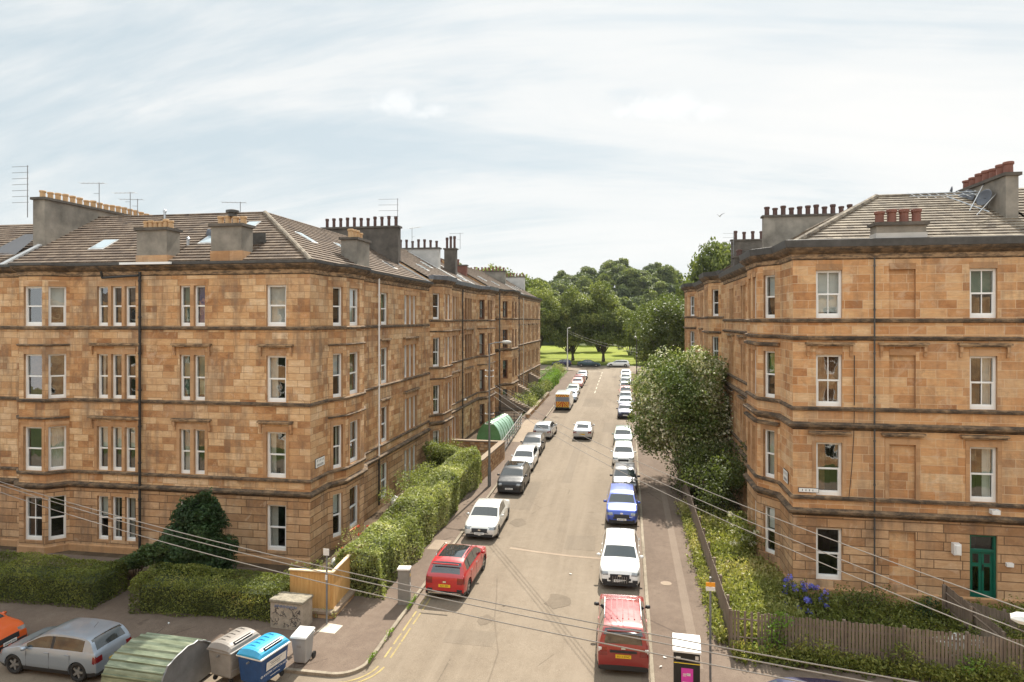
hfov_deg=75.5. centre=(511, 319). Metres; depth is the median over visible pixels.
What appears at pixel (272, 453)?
window
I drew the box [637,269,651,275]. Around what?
hill tree
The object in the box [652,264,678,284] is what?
hill tree
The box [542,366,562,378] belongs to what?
garden shrub
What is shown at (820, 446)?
window
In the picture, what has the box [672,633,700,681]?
black cabinet
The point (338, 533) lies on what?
window
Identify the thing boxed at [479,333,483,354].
window
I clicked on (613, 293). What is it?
hill tree
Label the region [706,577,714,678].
sign post
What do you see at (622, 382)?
parked car
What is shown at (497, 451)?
garden wall
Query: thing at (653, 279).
hill tree
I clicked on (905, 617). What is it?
wild grass
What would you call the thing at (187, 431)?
window
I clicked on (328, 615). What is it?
verge weeds
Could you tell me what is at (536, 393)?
garden shrub
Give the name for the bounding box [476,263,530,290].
broadleaf tree
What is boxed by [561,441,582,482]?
road patch
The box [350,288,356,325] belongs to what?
window
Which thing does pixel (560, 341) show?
park tree
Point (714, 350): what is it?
window
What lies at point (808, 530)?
overhead wire
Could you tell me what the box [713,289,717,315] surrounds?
window
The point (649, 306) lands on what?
broadleaf tree
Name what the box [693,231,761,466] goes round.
terraced tenement
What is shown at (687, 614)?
paving strip
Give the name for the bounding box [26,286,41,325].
window
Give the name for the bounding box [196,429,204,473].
window
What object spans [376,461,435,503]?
shrub
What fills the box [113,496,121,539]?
window
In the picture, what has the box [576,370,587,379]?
parked car
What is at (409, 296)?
window
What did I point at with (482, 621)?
oil stain
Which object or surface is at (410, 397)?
window
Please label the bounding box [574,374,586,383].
parked car
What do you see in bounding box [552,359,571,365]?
parked car
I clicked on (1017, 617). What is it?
street lamp
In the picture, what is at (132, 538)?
window
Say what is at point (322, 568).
shrub
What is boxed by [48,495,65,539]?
window
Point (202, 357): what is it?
window
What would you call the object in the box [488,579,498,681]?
tar seam
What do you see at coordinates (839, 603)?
garden shrub
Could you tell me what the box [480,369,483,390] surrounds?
window
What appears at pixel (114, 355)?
window
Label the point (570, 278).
hill tree
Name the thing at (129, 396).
window
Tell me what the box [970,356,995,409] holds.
window
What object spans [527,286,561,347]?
park tree
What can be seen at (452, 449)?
bush
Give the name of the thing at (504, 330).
window
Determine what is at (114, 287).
window
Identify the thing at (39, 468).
window
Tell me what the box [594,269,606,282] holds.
hill tree
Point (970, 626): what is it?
garden shrub
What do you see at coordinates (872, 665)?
verge weeds
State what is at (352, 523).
window
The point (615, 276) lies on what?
hill tree
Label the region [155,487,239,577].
bush
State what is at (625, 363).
parked car
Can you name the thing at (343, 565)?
timber fence
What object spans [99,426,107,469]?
window
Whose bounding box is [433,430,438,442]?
window
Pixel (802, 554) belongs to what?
overhead wire
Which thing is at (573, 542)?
road patch
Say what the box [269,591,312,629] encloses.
stone plinth box
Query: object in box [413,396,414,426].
window
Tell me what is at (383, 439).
window
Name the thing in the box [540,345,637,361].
lawn
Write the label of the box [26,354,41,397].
window
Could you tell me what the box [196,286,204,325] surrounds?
window
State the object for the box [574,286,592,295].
hill tree
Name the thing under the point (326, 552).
sign post
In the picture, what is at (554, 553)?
patch seam
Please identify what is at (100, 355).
window
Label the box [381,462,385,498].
window
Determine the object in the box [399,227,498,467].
terraced tenement
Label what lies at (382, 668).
yellow lines
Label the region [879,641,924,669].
climbing bush
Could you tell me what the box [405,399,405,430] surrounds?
window
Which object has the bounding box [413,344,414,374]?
window
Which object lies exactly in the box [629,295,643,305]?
hill tree
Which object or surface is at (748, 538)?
elder bush
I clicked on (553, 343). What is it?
ground
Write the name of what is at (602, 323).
park tree
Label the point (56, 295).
window
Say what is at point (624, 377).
parked car
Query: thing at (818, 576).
window
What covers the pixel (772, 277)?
window
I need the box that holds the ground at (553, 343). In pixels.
[519,287,649,668]
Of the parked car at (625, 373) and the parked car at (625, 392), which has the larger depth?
the parked car at (625, 373)
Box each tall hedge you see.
[334,447,481,599]
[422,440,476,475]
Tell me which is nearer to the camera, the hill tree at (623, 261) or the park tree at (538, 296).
the park tree at (538, 296)
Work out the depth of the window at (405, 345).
46.00 m
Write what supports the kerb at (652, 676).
on the road
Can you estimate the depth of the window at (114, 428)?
33.81 m
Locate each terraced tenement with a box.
[0,224,32,538]
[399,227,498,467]
[441,258,544,413]
[681,265,730,357]
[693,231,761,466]
[1019,188,1023,216]
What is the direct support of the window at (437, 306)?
in the terraced tenement at (462, 320)
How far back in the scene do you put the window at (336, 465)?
34.55 m
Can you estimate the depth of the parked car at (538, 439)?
56.60 m
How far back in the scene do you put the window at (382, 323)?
42.13 m
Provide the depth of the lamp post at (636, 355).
83.49 m
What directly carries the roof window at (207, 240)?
in the corner tenement at (264, 375)
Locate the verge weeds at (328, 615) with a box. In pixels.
[312,608,336,617]
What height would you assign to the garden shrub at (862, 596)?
1.516 m
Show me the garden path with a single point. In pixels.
(81, 557)
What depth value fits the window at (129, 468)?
33.68 m
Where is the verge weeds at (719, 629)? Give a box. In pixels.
[674,497,728,644]
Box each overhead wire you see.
[0,481,915,681]
[0,492,802,681]
[1,485,870,681]
[493,384,1023,609]
[495,391,1023,631]
[495,397,1023,646]
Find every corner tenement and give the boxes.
[0,165,433,566]
[718,161,1023,611]
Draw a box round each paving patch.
[318,623,342,633]
[427,540,450,549]
[508,419,540,441]
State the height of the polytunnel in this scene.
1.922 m
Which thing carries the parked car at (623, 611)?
on the road
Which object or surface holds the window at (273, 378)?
in the corner tenement at (264, 375)
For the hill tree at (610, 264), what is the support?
on the ground at (553, 343)
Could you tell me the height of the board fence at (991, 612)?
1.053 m
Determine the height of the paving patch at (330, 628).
0.020 m
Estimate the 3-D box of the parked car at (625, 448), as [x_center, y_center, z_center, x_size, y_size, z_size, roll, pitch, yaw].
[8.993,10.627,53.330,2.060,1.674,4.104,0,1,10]
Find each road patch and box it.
[443,629,498,646]
[498,481,541,509]
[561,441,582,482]
[564,535,595,550]
[582,399,603,406]
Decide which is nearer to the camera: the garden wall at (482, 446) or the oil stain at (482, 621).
the oil stain at (482, 621)
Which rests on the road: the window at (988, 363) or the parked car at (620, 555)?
the parked car at (620, 555)
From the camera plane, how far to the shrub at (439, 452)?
48.42 m
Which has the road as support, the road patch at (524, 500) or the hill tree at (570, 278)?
the road patch at (524, 500)
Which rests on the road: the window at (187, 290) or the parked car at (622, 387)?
the parked car at (622, 387)
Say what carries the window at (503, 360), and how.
in the terraced tenement at (517, 325)
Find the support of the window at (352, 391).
in the corner tenement at (264, 375)
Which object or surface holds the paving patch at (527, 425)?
on the footway at (354, 640)
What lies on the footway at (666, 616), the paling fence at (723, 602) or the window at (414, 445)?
the paling fence at (723, 602)
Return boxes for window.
[0,234,32,253]
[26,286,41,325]
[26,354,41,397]
[26,427,41,470]
[26,496,41,539]
[48,286,65,325]
[48,354,65,398]
[48,426,65,470]
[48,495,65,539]
[87,239,118,249]
[99,286,107,325]
[99,354,107,397]
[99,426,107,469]
[99,496,107,538]
[113,286,121,325]
[113,354,121,397]
[113,427,121,470]
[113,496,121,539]
[127,286,135,325]
[127,354,135,398]
[127,427,134,470]
[127,497,135,540]
[181,286,189,325]
[181,355,189,399]
[181,429,189,473]
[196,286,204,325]
[196,355,204,399]
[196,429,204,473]
[197,236,210,243]
[247,221,260,225]
[268,285,285,325]
[268,356,285,401]
[268,432,285,477]
[268,505,285,550]
[294,231,318,243]
[333,287,340,325]
[333,353,340,396]
[333,425,340,468]
[333,493,340,536]
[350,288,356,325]
[350,352,356,393]
[350,420,356,462]
[350,485,356,528]
[381,293,385,324]
[381,347,385,383]
[381,406,385,442]
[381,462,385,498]
[405,345,405,377]
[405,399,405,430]
[409,296,410,323]
[409,345,410,376]
[409,397,410,428]
[409,447,410,474]
[413,296,414,323]
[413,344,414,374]
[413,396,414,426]
[413,445,414,470]
[433,293,438,318]
[433,338,438,366]
[433,385,438,413]
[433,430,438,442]
[479,300,483,318]
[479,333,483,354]
[479,404,483,425]
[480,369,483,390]
[503,301,506,317]
[503,330,506,347]
[503,360,506,377]
[691,296,693,315]
[691,331,693,349]
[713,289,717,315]
[713,336,717,355]
[755,278,755,317]
[755,350,755,392]
[765,275,774,317]
[765,351,774,397]
[765,429,773,477]
[765,506,774,554]
[816,270,840,317]
[816,355,840,405]
[816,442,840,495]
[816,527,840,579]
[970,268,995,317]
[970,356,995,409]
[970,447,995,501]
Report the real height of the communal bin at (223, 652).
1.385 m
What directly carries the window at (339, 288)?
in the corner tenement at (264, 375)
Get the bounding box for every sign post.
[323,549,328,623]
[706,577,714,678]
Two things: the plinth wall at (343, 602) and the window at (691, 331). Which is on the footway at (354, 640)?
the plinth wall at (343, 602)
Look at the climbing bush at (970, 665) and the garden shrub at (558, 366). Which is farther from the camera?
the garden shrub at (558, 366)
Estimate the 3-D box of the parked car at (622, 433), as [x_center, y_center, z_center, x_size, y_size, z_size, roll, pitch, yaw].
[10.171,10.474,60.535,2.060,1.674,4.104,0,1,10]
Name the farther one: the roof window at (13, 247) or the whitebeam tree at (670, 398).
the whitebeam tree at (670, 398)
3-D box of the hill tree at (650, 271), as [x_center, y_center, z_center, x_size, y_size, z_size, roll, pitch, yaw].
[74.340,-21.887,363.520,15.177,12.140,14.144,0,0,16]
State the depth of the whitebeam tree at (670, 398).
44.88 m
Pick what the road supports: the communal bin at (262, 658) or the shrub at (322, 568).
the communal bin at (262, 658)
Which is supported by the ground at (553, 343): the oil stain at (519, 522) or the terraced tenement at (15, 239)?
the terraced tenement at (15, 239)
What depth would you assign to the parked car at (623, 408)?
74.12 m
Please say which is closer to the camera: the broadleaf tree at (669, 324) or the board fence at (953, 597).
the board fence at (953, 597)
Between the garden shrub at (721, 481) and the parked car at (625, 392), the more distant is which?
the parked car at (625, 392)
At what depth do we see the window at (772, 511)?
31.50 m
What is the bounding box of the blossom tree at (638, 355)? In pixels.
[627,343,656,369]
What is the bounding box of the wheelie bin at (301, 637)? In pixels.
[290,626,315,662]
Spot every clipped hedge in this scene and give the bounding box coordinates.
[0,549,129,609]
[128,561,289,622]
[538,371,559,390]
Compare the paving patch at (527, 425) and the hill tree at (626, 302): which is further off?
the hill tree at (626, 302)
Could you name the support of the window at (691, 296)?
in the terraced tenement at (691, 313)
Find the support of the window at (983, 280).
in the corner tenement at (874, 355)
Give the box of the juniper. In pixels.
[92,536,171,588]
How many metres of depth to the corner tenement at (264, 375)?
33.69 m
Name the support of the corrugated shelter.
on the road
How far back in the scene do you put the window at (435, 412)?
51.93 m
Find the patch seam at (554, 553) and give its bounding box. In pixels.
[509,547,599,558]
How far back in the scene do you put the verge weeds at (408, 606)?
25.17 m
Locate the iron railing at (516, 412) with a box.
[497,407,526,418]
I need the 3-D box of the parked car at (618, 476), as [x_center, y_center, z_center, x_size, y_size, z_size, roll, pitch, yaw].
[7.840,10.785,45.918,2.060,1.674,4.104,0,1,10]
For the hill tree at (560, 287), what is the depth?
324.42 m
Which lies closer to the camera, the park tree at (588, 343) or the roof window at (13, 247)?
the roof window at (13, 247)
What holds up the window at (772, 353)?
in the corner tenement at (874, 355)
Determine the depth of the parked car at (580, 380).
102.03 m
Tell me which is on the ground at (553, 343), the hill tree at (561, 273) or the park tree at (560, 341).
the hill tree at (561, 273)
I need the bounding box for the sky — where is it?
[0,0,1023,288]
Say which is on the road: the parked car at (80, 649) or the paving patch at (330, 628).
the parked car at (80, 649)
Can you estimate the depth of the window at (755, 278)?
32.98 m
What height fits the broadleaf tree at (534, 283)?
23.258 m
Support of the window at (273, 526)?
in the corner tenement at (264, 375)
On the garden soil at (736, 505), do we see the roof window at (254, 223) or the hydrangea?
the hydrangea
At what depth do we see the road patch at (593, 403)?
85.20 m
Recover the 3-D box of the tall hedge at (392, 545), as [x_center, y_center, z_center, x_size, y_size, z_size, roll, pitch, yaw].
[-4.829,10.373,37.730,2.756,3.222,19.157,0,0,10]
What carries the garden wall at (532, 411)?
on the footway at (354, 640)
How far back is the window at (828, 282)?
28.30 m
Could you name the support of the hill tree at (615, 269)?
on the ground at (553, 343)
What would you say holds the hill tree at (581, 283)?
on the ground at (553, 343)
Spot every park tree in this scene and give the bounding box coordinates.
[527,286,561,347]
[529,288,549,341]
[551,284,591,359]
[552,306,582,351]
[575,280,631,361]
[585,303,611,351]
[614,310,642,354]
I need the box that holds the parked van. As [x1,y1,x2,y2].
[555,390,574,409]
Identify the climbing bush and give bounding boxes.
[750,610,793,652]
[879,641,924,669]
[955,654,989,681]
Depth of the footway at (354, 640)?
26.58 m
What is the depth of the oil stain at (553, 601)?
28.17 m
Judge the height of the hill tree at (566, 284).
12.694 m
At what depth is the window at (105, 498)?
33.96 m
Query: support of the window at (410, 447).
in the corner tenement at (264, 375)
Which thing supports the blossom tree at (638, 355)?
on the footway at (666, 616)
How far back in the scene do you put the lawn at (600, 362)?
145.43 m
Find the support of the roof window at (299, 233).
in the corner tenement at (264, 375)
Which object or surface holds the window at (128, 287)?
in the corner tenement at (264, 375)
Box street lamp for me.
[1010,612,1023,624]
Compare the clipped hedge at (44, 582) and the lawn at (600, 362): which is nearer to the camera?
the clipped hedge at (44, 582)
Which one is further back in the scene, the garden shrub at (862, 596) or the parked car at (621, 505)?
the parked car at (621, 505)
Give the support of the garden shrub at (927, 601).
on the garden soil at (736, 505)
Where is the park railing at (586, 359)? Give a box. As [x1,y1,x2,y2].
[544,358,644,364]
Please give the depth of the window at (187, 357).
33.30 m
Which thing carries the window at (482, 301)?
in the terraced tenement at (462, 320)
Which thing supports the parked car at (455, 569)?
on the road
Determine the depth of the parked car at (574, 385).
93.65 m
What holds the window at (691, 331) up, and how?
in the terraced tenement at (691, 313)
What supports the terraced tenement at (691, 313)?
on the ground at (553, 343)
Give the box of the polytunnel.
[477,414,513,440]
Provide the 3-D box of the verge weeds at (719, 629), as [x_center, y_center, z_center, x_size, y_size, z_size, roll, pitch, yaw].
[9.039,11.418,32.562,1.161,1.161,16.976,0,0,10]
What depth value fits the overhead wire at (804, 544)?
16.66 m
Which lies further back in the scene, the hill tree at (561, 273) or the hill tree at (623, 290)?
the hill tree at (561, 273)
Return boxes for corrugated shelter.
[101,632,210,681]
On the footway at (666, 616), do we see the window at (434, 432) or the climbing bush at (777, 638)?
the climbing bush at (777, 638)
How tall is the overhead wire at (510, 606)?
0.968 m
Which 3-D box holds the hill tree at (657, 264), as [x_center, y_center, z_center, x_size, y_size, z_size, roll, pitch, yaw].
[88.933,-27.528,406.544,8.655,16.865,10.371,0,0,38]
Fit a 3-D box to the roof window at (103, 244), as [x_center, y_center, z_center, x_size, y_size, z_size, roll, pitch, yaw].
[-22.345,-4.098,36.193,0.940,0.717,1.203,0,0,10]
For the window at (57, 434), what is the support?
in the corner tenement at (264, 375)
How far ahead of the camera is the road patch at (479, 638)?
25.14 m
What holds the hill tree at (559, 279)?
on the ground at (553, 343)
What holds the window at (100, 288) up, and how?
in the corner tenement at (264, 375)
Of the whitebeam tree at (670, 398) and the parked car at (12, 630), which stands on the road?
the parked car at (12, 630)
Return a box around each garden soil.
[0,369,564,583]
[651,374,1023,670]
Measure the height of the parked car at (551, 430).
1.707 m
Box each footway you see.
[0,371,577,671]
[632,372,999,681]
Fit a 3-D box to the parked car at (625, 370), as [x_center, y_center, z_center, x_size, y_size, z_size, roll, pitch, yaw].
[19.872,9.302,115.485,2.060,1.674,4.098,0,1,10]
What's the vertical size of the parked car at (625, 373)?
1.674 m
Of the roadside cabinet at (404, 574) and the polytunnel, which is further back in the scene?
the polytunnel
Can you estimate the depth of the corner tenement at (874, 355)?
27.73 m
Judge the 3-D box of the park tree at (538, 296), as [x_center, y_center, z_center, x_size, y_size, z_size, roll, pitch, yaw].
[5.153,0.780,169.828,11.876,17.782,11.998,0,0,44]
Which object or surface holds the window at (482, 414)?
in the terraced tenement at (462, 320)
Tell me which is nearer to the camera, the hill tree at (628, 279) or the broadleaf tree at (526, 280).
the broadleaf tree at (526, 280)
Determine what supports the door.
in the corner tenement at (874, 355)
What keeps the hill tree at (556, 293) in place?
on the ground at (553, 343)
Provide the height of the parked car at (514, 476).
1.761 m
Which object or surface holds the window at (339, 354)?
in the corner tenement at (264, 375)
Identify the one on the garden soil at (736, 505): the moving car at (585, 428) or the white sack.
the white sack
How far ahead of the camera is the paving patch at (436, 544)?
34.69 m
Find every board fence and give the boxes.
[942,584,1005,663]
[967,601,1023,637]
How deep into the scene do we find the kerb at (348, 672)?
23.07 m
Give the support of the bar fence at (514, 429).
on the footway at (354, 640)
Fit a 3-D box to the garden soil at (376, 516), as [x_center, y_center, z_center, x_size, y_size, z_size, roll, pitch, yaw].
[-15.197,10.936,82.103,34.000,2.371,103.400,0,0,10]
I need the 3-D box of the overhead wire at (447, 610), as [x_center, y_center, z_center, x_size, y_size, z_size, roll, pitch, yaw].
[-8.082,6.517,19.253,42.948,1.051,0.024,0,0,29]
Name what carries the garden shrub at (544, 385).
on the garden soil at (376, 516)
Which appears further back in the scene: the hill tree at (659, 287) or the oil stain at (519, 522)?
the hill tree at (659, 287)
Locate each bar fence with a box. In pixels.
[490,412,521,423]
[503,414,521,447]
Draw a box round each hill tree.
[549,278,570,284]
[550,290,566,299]
[551,281,575,296]
[552,283,564,294]
[553,269,568,279]
[561,274,577,281]
[573,275,593,285]
[574,277,592,290]
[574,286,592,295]
[575,266,597,276]
[590,288,616,300]
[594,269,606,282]
[595,272,614,291]
[599,261,617,270]
[606,264,627,281]
[612,271,621,288]
[614,257,631,267]
[615,267,643,296]
[615,283,630,297]
[619,296,638,311]
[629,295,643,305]
[634,276,651,296]
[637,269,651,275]
[639,289,658,307]
[642,263,657,271]
[643,269,655,274]
[643,275,659,284]
[643,280,668,298]
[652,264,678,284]
[652,283,677,294]
[653,261,661,268]
[675,272,682,285]
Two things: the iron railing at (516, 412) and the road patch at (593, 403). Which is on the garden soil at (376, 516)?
the iron railing at (516, 412)
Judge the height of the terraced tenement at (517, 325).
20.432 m
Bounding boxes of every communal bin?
[207,627,260,681]
[236,632,290,681]
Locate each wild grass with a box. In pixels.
[697,505,822,647]
[797,585,1023,663]
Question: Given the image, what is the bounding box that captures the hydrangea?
[780,574,829,613]
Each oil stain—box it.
[477,614,493,624]
[509,518,525,526]
[544,594,570,608]
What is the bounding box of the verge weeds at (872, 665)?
[727,634,1023,681]
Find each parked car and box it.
[0,611,26,651]
[0,617,131,681]
[426,542,486,595]
[464,491,509,537]
[497,461,530,492]
[511,443,538,470]
[520,429,545,454]
[533,421,556,438]
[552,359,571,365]
[566,383,579,395]
[566,388,577,401]
[571,377,583,387]
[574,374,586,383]
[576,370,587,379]
[577,360,600,366]
[594,594,649,672]
[597,524,643,586]
[603,483,640,523]
[607,360,629,366]
[610,441,636,464]
[610,462,639,491]
[612,425,633,443]
[616,402,632,417]
[617,388,633,396]
[617,395,633,404]
[618,385,631,392]
[619,372,631,378]
[619,376,631,381]
[619,380,631,387]
[620,369,630,374]
[769,677,842,681]
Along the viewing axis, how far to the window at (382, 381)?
42.12 m
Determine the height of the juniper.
2.482 m
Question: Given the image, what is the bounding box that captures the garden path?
[0,549,258,570]
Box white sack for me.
[936,632,991,657]
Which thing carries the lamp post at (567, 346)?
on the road
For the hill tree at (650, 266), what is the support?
on the ground at (553, 343)
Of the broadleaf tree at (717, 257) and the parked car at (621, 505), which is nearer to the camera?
the parked car at (621, 505)
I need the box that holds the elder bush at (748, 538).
[722,510,771,556]
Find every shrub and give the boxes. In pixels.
[280,556,335,578]
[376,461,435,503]
[426,438,467,467]
[513,391,539,407]
[520,384,546,400]
[527,379,552,391]
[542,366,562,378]
[551,362,566,375]
[666,431,746,518]
[817,588,862,615]
[830,582,899,617]
[913,596,939,621]
[947,616,1023,641]
[1000,594,1023,636]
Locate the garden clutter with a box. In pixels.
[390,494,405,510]
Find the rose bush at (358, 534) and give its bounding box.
[332,524,375,558]
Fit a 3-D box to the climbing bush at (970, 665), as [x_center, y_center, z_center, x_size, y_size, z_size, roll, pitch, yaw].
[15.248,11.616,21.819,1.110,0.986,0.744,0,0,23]
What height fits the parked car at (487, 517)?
1.654 m
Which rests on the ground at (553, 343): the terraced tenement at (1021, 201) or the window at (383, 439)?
the terraced tenement at (1021, 201)
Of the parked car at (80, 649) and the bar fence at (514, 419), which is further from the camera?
the bar fence at (514, 419)
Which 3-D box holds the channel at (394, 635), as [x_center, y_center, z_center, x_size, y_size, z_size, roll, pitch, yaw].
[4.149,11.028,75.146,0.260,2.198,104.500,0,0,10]
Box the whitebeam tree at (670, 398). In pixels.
[625,344,732,469]
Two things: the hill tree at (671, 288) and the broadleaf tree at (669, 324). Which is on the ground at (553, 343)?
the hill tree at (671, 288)
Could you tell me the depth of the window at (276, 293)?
32.49 m
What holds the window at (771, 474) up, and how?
in the corner tenement at (874, 355)
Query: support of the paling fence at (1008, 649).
on the footway at (666, 616)
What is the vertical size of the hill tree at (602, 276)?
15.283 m
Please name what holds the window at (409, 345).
in the corner tenement at (264, 375)
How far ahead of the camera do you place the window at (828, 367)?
28.33 m
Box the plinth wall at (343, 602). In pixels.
[312,589,355,618]
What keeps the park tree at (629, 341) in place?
on the lawn at (552, 352)
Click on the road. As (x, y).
(556, 514)
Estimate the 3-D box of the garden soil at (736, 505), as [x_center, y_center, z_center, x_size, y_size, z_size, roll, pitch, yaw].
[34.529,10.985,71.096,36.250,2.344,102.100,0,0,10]
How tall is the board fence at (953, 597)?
1.560 m
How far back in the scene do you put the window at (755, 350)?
32.98 m
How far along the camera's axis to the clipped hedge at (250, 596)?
26.94 m
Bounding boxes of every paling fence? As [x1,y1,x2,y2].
[678,459,729,643]
[729,608,1023,678]
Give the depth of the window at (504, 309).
80.75 m
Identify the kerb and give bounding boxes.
[284,483,496,676]
[631,371,654,681]
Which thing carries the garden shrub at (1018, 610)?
on the garden soil at (736, 505)
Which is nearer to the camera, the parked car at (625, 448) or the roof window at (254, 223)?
the roof window at (254, 223)
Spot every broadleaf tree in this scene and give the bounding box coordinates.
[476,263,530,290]
[525,274,551,304]
[622,291,681,365]
[632,297,684,369]
[674,236,730,298]
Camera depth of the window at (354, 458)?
36.32 m
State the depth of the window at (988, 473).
27.21 m
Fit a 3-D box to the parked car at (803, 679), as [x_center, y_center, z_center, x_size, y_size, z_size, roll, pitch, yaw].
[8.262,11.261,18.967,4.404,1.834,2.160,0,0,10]
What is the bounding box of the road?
[0,365,649,681]
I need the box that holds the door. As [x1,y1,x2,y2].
[971,552,992,597]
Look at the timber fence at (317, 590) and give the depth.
26.86 m
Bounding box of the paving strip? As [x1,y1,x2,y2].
[660,489,702,668]
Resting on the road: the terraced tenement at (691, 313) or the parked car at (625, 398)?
the parked car at (625, 398)
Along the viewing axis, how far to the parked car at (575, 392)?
87.52 m
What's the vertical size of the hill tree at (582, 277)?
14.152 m
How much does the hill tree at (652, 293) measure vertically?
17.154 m
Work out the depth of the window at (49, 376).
33.87 m
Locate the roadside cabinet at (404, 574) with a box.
[397,565,411,604]
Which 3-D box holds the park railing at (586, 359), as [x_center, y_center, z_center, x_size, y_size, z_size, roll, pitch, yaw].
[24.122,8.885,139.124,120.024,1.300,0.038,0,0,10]
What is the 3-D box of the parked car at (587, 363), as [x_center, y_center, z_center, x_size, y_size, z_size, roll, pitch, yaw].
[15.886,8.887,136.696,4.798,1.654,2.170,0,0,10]
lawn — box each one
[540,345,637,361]
[540,361,641,364]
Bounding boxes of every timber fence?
[288,568,333,608]
[328,538,367,608]
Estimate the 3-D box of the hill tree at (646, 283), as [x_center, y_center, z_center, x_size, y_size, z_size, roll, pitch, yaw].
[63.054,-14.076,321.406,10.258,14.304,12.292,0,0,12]
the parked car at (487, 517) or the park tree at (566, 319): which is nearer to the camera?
the parked car at (487, 517)
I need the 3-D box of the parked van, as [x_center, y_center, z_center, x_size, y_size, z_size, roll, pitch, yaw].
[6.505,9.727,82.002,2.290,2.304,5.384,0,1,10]
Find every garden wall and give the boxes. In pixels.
[452,439,498,456]
[477,440,504,480]
[526,392,549,418]
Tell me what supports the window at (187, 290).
in the corner tenement at (264, 375)
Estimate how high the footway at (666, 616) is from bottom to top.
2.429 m
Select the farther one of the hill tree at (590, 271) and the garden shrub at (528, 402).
the hill tree at (590, 271)
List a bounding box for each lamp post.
[485,340,511,485]
[567,327,570,368]
[634,336,637,401]
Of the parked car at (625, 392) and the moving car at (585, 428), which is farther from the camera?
the parked car at (625, 392)
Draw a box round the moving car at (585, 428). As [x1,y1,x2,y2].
[573,421,594,438]
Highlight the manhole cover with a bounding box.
[661,581,671,584]
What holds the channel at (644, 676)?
on the road
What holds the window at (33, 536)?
in the corner tenement at (264, 375)
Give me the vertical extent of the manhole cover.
0.008 m
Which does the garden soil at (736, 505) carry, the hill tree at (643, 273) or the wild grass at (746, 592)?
the wild grass at (746, 592)
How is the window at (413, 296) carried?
in the corner tenement at (264, 375)
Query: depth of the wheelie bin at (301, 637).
23.09 m
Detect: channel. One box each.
[376,407,554,658]
[631,422,648,681]
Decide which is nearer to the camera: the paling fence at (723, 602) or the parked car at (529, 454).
the paling fence at (723, 602)
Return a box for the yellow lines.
[343,594,433,681]
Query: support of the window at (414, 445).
in the corner tenement at (264, 375)
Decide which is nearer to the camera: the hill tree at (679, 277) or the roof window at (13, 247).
the roof window at (13, 247)
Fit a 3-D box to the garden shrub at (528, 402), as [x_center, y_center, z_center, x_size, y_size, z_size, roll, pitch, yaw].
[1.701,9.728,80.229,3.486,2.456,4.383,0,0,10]
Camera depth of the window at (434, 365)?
51.93 m
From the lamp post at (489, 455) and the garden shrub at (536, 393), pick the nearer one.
the lamp post at (489, 455)
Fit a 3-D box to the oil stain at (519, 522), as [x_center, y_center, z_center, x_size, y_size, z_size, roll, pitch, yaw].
[0.371,11.795,38.488,1.022,0.033,1.573,0,0,10]
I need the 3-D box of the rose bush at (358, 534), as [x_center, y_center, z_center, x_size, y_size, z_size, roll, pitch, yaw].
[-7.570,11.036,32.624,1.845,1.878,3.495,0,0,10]
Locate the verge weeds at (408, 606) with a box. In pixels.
[367,595,416,662]
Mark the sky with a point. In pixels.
(549, 136)

